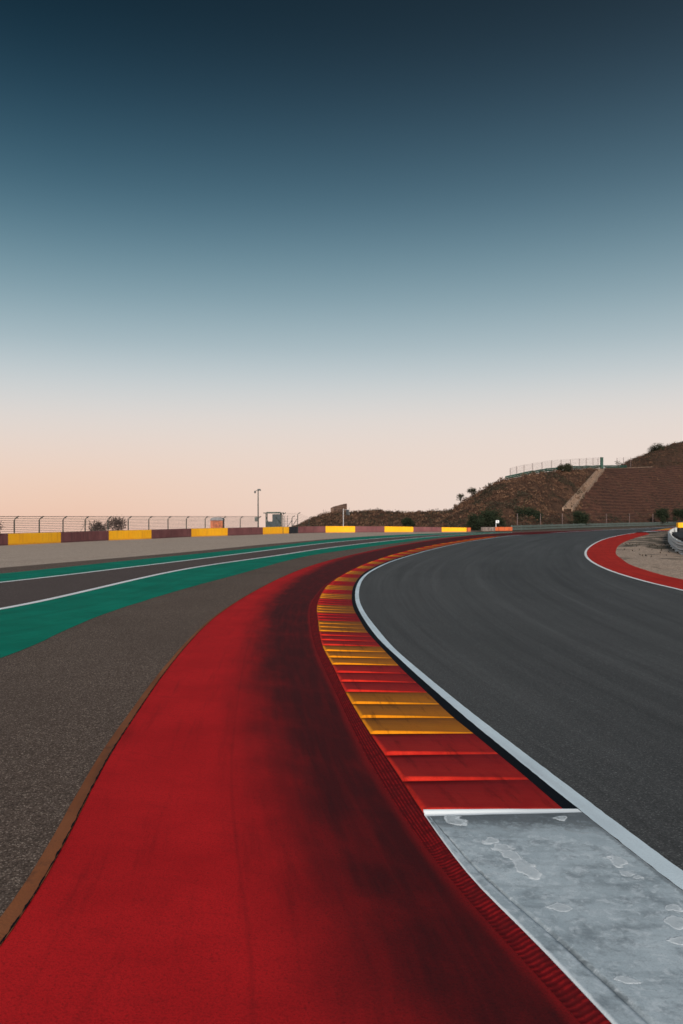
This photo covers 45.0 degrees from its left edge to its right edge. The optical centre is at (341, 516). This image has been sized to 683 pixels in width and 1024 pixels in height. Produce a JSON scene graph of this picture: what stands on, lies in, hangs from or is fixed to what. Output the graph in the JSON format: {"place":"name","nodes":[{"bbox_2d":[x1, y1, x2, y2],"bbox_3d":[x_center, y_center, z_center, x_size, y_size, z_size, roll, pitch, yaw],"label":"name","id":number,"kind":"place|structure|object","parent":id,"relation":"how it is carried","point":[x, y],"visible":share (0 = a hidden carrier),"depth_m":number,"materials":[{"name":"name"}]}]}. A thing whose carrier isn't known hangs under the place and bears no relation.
{"place":"outdoors","nodes":[
{"label":"outdoors","id":0,"kind":"place"},
{"bbox_2d":[0,532,511,607],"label":"service lane","id":1,"kind":"structure","parent":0,"point":[12,593],"depth_m":32.67,"materials":[{"name":"grey asphalt"}]},
{"bbox_2d":[0,533,485,609],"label":"white line","id":2,"kind":"object","parent":1,"relation":"on","point":[149,576],"visible":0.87,"depth_m":30.09,"materials":[{"name":"paint"}]},
{"bbox_2d":[0,526,675,1023],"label":"runoff asphalt","id":3,"kind":"structure","parent":0,"point":[70,698],"depth_m":11.52,"materials":[{"name":"asphalt"}]},
{"bbox_2d":[0,533,496,657],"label":"green band","id":4,"kind":"object","parent":3,"relation":"on","point":[22,627],"visible":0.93,"depth_m":23.64,"materials":[{"name":"paint"}]},
{"bbox_2d":[0,532,499,581],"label":"green band","id":5,"kind":"object","parent":3,"relation":"on","point":[12,576],"visible":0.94,"depth_m":43.50,"materials":[{"name":"paint"}]},
{"bbox_2d":[0,532,502,582],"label":"white line","id":6,"kind":"object","parent":5,"relation":"on","point":[176,561],"visible":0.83,"depth_m":41.55,"materials":[{"name":"paint"}]},
{"bbox_2d":[0,530,602,1023],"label":"red runoff","id":7,"kind":"structure","parent":3,"relation":"on","point":[242,844],"depth_m":5.35,"materials":[{"name":"paint"}]},
{"bbox_2d":[0,560,328,943],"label":"torn edge","id":8,"kind":"object","parent":7,"relation":"on","point":[25,906],"visible":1,"depth_m":6.40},
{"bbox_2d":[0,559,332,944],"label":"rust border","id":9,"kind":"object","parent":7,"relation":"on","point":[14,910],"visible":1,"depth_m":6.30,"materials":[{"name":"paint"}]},
{"bbox_2d":[318,598,352,605],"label":"kerb section","id":10,"kind":"object","parent":3,"relation":"on","point":[331,601],"visible":1,"depth_m":22.66,"materials":[{"name":"red paint"}]},
{"bbox_2d":[317,604,354,612],"bbox_3d":[-0.145,2.350,21.075,0.993,0.060,1.755,0,0,0],"label":"kerb section","id":11,"kind":"object","parent":3,"relation":"on","point":[336,608],"visible":1,"depth_m":20.92,"materials":[{"name":"yellow paint"}]},
{"bbox_2d":[320,593,351,598],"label":"kerb section","id":12,"kind":"object","parent":3,"relation":"on","point":[336,596],"visible":0.99,"depth_m":24.28,"materials":[{"name":"yellow paint"}]},
{"bbox_2d":[322,589,351,593],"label":"kerb section","id":13,"kind":"object","parent":3,"relation":"on","point":[333,591],"visible":0.99,"depth_m":25.71,"materials":[{"name":"red paint"}]},
{"bbox_2d":[317,612,360,621],"bbox_3d":[-0.084,2.350,19.420,0.966,0.061,1.601,0,0,-3],"label":"kerb section","id":14,"kind":"object","parent":3,"relation":"on","point":[325,616],"visible":1,"depth_m":19.28,"materials":[{"name":"red paint"}]},
{"bbox_2d":[325,585,352,589],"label":"kerb section","id":15,"kind":"object","parent":3,"relation":"on","point":[339,587],"visible":0.99,"depth_m":27.20,"materials":[{"name":"yellow paint"}]},
{"bbox_2d":[318,620,367,632],"bbox_3d":[0.002,2.350,17.748,0.991,0.059,1.750,0,0,-3],"label":"kerb section","id":16,"kind":"object","parent":3,"relation":"on","point":[344,626],"visible":1,"depth_m":17.59,"materials":[{"name":"yellow paint"}]},
{"bbox_2d":[319,631,379,645],"bbox_3d":[0.111,2.351,15.967,1.062,0.059,1.850,0,0,-4],"label":"kerb section","id":17,"kind":"object","parent":3,"relation":"on","point":[347,638],"visible":1,"depth_m":15.79,"materials":[{"name":"red paint"}]},
{"bbox_2d":[340,574,360,577],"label":"kerb section","id":18,"kind":"object","parent":3,"relation":"on","point":[352,575],"visible":1,"depth_m":32.55,"materials":[{"name":"red paint"}]},
{"bbox_2d":[323,645,397,664],"bbox_3d":[0.277,2.351,14.088,1.071,0.059,1.950,0,0,-6],"label":"kerb section","id":19,"kind":"object","parent":3,"relation":"on","point":[357,655],"visible":1,"depth_m":13.91,"materials":[{"name":"yellow paint"}]},
{"bbox_2d":[332,664,426,692],"bbox_3d":[0.492,2.350,12.103,1.110,0.060,2.050,0,0,-6],"label":"kerb section","id":20,"kind":"object","parent":3,"relation":"on","point":[374,678],"visible":1,"depth_m":11.90,"materials":[{"name":"red paint"}]},
{"bbox_2d":[346,692,471,733],"bbox_3d":[0.733,2.351,10.033,1.141,0.058,2.150,0,0,-8],"label":"kerb section","id":21,"kind":"object","parent":3,"relation":"on","point":[401,713],"visible":1,"depth_m":9.80,"materials":[{"name":"yellow paint"}]},
{"bbox_2d":[309,531,611,1023],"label":"grooved strip","id":22,"kind":"object","parent":3,"relation":"on","point":[579,1005],"visible":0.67,"depth_m":5.55,"materials":[{"name":"paint"}]},
{"bbox_2d":[371,733,562,812],"bbox_3d":[1.057,2.350,7.785,1.170,0.060,2.400,0,0,-8],"label":"kerb section","id":23,"kind":"object","parent":3,"relation":"on","point":[457,771],"visible":1,"depth_m":7.51,"materials":[{"name":"red paint"}]},
{"bbox_2d":[423,809,682,1023],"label":"white kerb slab","id":24,"kind":"structure","parent":3,"relation":"on","point":[591,909],"depth_m":5.09,"materials":[{"name":"paint"}]},
{"bbox_2d":[0,0,682,533],"label":"sky","id":25,"kind":"structure","parent":0,"point":[316,256],"materials":[{"name":"blue"}]},
{"bbox_2d":[305,510,446,526],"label":"hillside","id":26,"kind":"structure","parent":0,"point":[376,516],"depth_m":197.75,"materials":[{"name":"brown soil"}]},
{"bbox_2d":[331,504,346,511],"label":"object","id":27,"kind":"structure","parent":26,"relation":"on","point":[340,508],"depth_m":222.80,"materials":[{"name":"brown stone"}]},
{"bbox_2d":[369,561,384,563],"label":"kerb section","id":28,"kind":"object","parent":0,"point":[372,562],"visible":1,"depth_m":41.69,"materials":[{"name":"yellow paint"}]},
{"bbox_2d":[359,527,682,869],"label":"race track","id":29,"kind":"structure","parent":0,"point":[559,656],"depth_m":14.35,"materials":[{"name":"grey asphalt"}]},
{"bbox_2d":[352,549,590,818],"bbox_3d":[2.554,2.378,33.343,3.511,0.001,53.666,0,0,5],"label":"dark gap","id":30,"kind":"object","parent":29,"relation":"on","point":[560,800],"visible":0.98,"depth_m":9.47,"materials":[{"name":"black paint"}]},
{"bbox_2d":[329,581,354,585],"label":"kerb section","id":31,"kind":"object","parent":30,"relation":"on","point":[347,583],"visible":1,"depth_m":28.97,"materials":[{"name":"red paint"}]},
{"bbox_2d":[334,577,357,581],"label":"kerb section","id":32,"kind":"object","parent":30,"relation":"on","point":[346,579],"visible":1,"depth_m":30.73,"materials":[{"name":"yellow paint"}]},
{"bbox_2d":[345,571,363,574],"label":"kerb section","id":33,"kind":"object","parent":30,"relation":"on","point":[356,572],"visible":1,"depth_m":34.38,"materials":[{"name":"yellow paint"}]},
{"bbox_2d":[351,568,368,571],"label":"kerb section","id":34,"kind":"object","parent":30,"relation":"on","point":[360,569],"visible":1,"depth_m":36.21,"materials":[{"name":"red paint"}]},
{"bbox_2d":[357,566,375,568],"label":"kerb section","id":35,"kind":"object","parent":30,"relation":"on","point":[367,567],"visible":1,"depth_m":38.11,"materials":[{"name":"yellow paint"}]},
{"bbox_2d":[362,563,379,565],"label":"kerb section","id":36,"kind":"object","parent":30,"relation":"on","point":[367,564],"visible":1,"depth_m":39.88,"materials":[{"name":"red paint"}]},
{"bbox_2d":[355,527,682,889],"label":"white line","id":37,"kind":"object","parent":29,"relation":"on","point":[661,864],"visible":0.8,"depth_m":7.28,"materials":[{"name":"paint"}]},
{"bbox_2d":[584,532,682,590],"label":"white line","id":38,"kind":"object","parent":29,"relation":"on","point":[585,554],"visible":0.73,"depth_m":37.54,"materials":[{"name":"paint"}]},
{"bbox_2d":[362,525,682,890],"bbox_3d":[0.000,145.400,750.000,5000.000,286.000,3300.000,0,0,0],"label":"ground","id":39,"kind":"structure","parent":0,"point":[603,568],"depth_m":139.19,"materials":[{"name":"grey asphalt"}]},
{"bbox_2d":[84,520,109,530],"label":"shrub","id":40,"kind":"object","parent":39,"relation":"on","point":[96,529],"visible":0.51,"depth_m":95.68,"materials":[{"name":"green plant"}]},
{"bbox_2d":[106,517,127,530],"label":"shrub","id":41,"kind":"object","parent":39,"relation":"on","point":[116,527],"visible":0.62,"depth_m":96.63,"materials":[{"name":"green plant"}]},
{"bbox_2d":[0,516,260,533],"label":"wire fence","id":42,"kind":"object","parent":39,"relation":"on","point":[108,527],"visible":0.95,"depth_m":83.04,"materials":[{"name":"grey metal"}]},
{"bbox_2d":[210,517,224,527],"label":"hut","id":43,"kind":"object","parent":39,"relation":"on","point":[216,519],"visible":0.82,"depth_m":103.25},
{"bbox_2d":[0,532,465,567],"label":"gravel trap","id":44,"kind":"object","parent":39,"relation":"on","point":[26,555],"visible":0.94,"depth_m":65.36,"materials":[{"name":"beige gravel"}]},
{"bbox_2d":[0,526,470,545],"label":"painted wall","id":45,"kind":"structure","parent":44,"relation":"on","point":[34,538],"depth_m":94.67,"materials":[{"name":"yellow paint"}]},
{"bbox_2d":[254,489,260,526],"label":"camera pole","id":46,"kind":"object","parent":39,"relation":"on","point":[256,519],"visible":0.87,"depth_m":111.94,"materials":[{"name":"grey metal"}]},
{"bbox_2d":[266,512,287,526],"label":"marshal booth","id":47,"kind":"object","parent":39,"relation":"on","point":[276,521],"visible":0.73,"depth_m":116.08,"materials":[{"name":"grey metal"}]},
{"bbox_2d":[282,512,311,526],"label":"wire fence","id":48,"kind":"object","parent":39,"relation":"on","point":[291,520],"visible":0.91,"depth_m":115.94,"materials":[{"name":"grey metal"}]},
{"bbox_2d":[343,509,348,525],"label":"sign post","id":49,"kind":"object","parent":39,"relation":"on","point":[347,512],"visible":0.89,"depth_m":123.95,"materials":[{"name":"metal"}]},
{"bbox_2d":[401,517,415,526],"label":"bush","id":50,"kind":"object","parent":39,"relation":"on","point":[407,522],"visible":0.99,"depth_m":164.54,"materials":[{"name":"green plant"}]},
{"bbox_2d":[465,513,485,529],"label":"bush","id":51,"kind":"object","parent":39,"relation":"on","point":[474,522],"visible":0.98,"depth_m":140.60,"materials":[{"name":"green plant"}]},
{"bbox_2d":[481,527,488,530],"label":"barrier block","id":52,"kind":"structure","parent":39,"relation":"on","point":[484,528],"depth_m":130.74,"materials":[{"name":"concrete"}]},
{"bbox_2d":[477,506,506,528],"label":"bush","id":53,"kind":"object","parent":39,"relation":"on","point":[490,517],"visible":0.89,"depth_m":145.27,"materials":[{"name":"green plant"}]},
{"bbox_2d":[495,527,511,530],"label":"barrier block","id":54,"kind":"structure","parent":39,"relation":"on","point":[503,528],"depth_m":132.67,"materials":[{"name":"orange paint"}]},
{"bbox_2d":[513,505,543,522],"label":"bush","id":55,"kind":"object","parent":39,"relation":"on","point":[530,512],"visible":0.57,"depth_m":156.85,"materials":[{"name":"green plant"}]},
{"bbox_2d":[571,510,590,524],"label":"bush","id":56,"kind":"object","parent":39,"relation":"on","point":[581,517],"visible":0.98,"depth_m":165.50,"materials":[{"name":"green plant"}]},
{"bbox_2d":[511,521,682,530],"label":"guard rail","id":57,"kind":"object","parent":39,"relation":"on","point":[545,526],"visible":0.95,"depth_m":164.63,"materials":[{"name":"grey metal"}]},
{"bbox_2d":[517,514,679,530],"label":"wire fence","id":58,"kind":"object","parent":39,"relation":"on","point":[562,515],"visible":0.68,"depth_m":158.15,"materials":[{"name":"grey metal"}]},
{"bbox_2d":[653,507,670,523],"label":"bush","id":59,"kind":"object","parent":39,"relation":"on","point":[662,514],"visible":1,"depth_m":209.41,"materials":[{"name":"green plant"}]},
{"bbox_2d":[668,527,682,554],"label":"guard rail","id":60,"kind":"object","parent":39,"relation":"on","point":[675,543],"visible":0.75,"depth_m":56.12,"materials":[{"name":"metal"}]},
{"bbox_2d":[671,508,682,521],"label":"bush","id":61,"kind":"object","parent":39,"relation":"on","point":[678,512],"visible":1,"depth_m":221.79,"materials":[{"name":"green plant"}]},
{"bbox_2d":[672,532,682,550],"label":"tyre barrier","id":62,"kind":"object","parent":39,"relation":"on","point":[678,536],"visible":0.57,"depth_m":60.22,"materials":[{"name":"black rubber"}]},
{"bbox_2d":[676,523,682,531],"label":"barrier block","id":63,"kind":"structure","parent":39,"relation":"on","point":[679,526],"depth_m":103.68,"materials":[{"name":"yellow paint"}]},
{"bbox_2d":[426,442,682,529],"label":"hillside","id":64,"kind":"structure","parent":0,"point":[623,503],"depth_m":213.83,"materials":[{"name":"brown soil"}]},
{"bbox_2d":[456,494,463,502],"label":"tree","id":65,"kind":"object","parent":64,"relation":"on","point":[459,496],"visible":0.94,"depth_m":187.86,"materials":[{"name":"green plant"}]},
{"bbox_2d":[466,487,476,496],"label":"tree","id":66,"kind":"object","parent":64,"relation":"on","point":[473,491],"visible":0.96,"depth_m":187.99,"materials":[{"name":"green plant"}]},
{"bbox_2d":[293,441,682,527],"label":"dry scrub","id":67,"kind":"object","parent":64,"relation":"on","point":[535,475],"visible":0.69,"depth_m":187.96,"materials":[{"name":"brown plant"}]},
{"bbox_2d":[510,457,597,476],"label":"wire fence","id":68,"kind":"object","parent":64,"relation":"on","point":[552,462],"visible":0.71,"depth_m":207.07,"materials":[{"name":"grey metal"}]},
{"bbox_2d":[556,463,572,471],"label":"bush","id":69,"kind":"object","parent":64,"relation":"on","point":[565,467],"visible":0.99,"depth_m":207.02,"materials":[{"name":"green plant"}]},
{"bbox_2d":[505,465,626,478],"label":"guard rail","id":70,"kind":"object","parent":64,"relation":"on","point":[548,469],"visible":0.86,"depth_m":206.25,"materials":[{"name":"metal"}]},
{"bbox_2d":[562,468,603,510],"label":"concrete chute","id":71,"kind":"object","parent":64,"relation":"on","point":[590,482],"visible":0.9,"depth_m":197.88,"materials":[{"name":"beige concrete"}]},
{"bbox_2d":[600,457,602,467],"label":"green cabinet","id":72,"kind":"object","parent":64,"relation":"on","point":[601,461],"visible":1,"depth_m":233.38,"materials":[{"name":"green metal"}]},
{"bbox_2d":[647,443,672,453],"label":"bush","id":73,"kind":"object","parent":64,"relation":"on","point":[658,447],"visible":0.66,"depth_m":341.09,"materials":[{"name":"green plant"}]},
{"bbox_2d":[616,531,682,578],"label":"island ground","id":74,"kind":"structure","parent":0,"point":[670,564],"depth_m":49.33,"materials":[{"name":"beige gravel"}]},
{"bbox_2d":[587,532,682,589],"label":"red apron","id":75,"kind":"object","parent":74,"relation":"on","point":[602,553],"visible":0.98,"depth_m":42.51,"materials":[{"name":"paint"}]},
{"bbox_2d":[624,537,677,556],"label":"island weeds","id":76,"kind":"object","parent":74,"relation":"on","point":[652,545],"visible":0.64,"depth_m":59.24,"materials":[{"name":"brown plant"}]}
]}

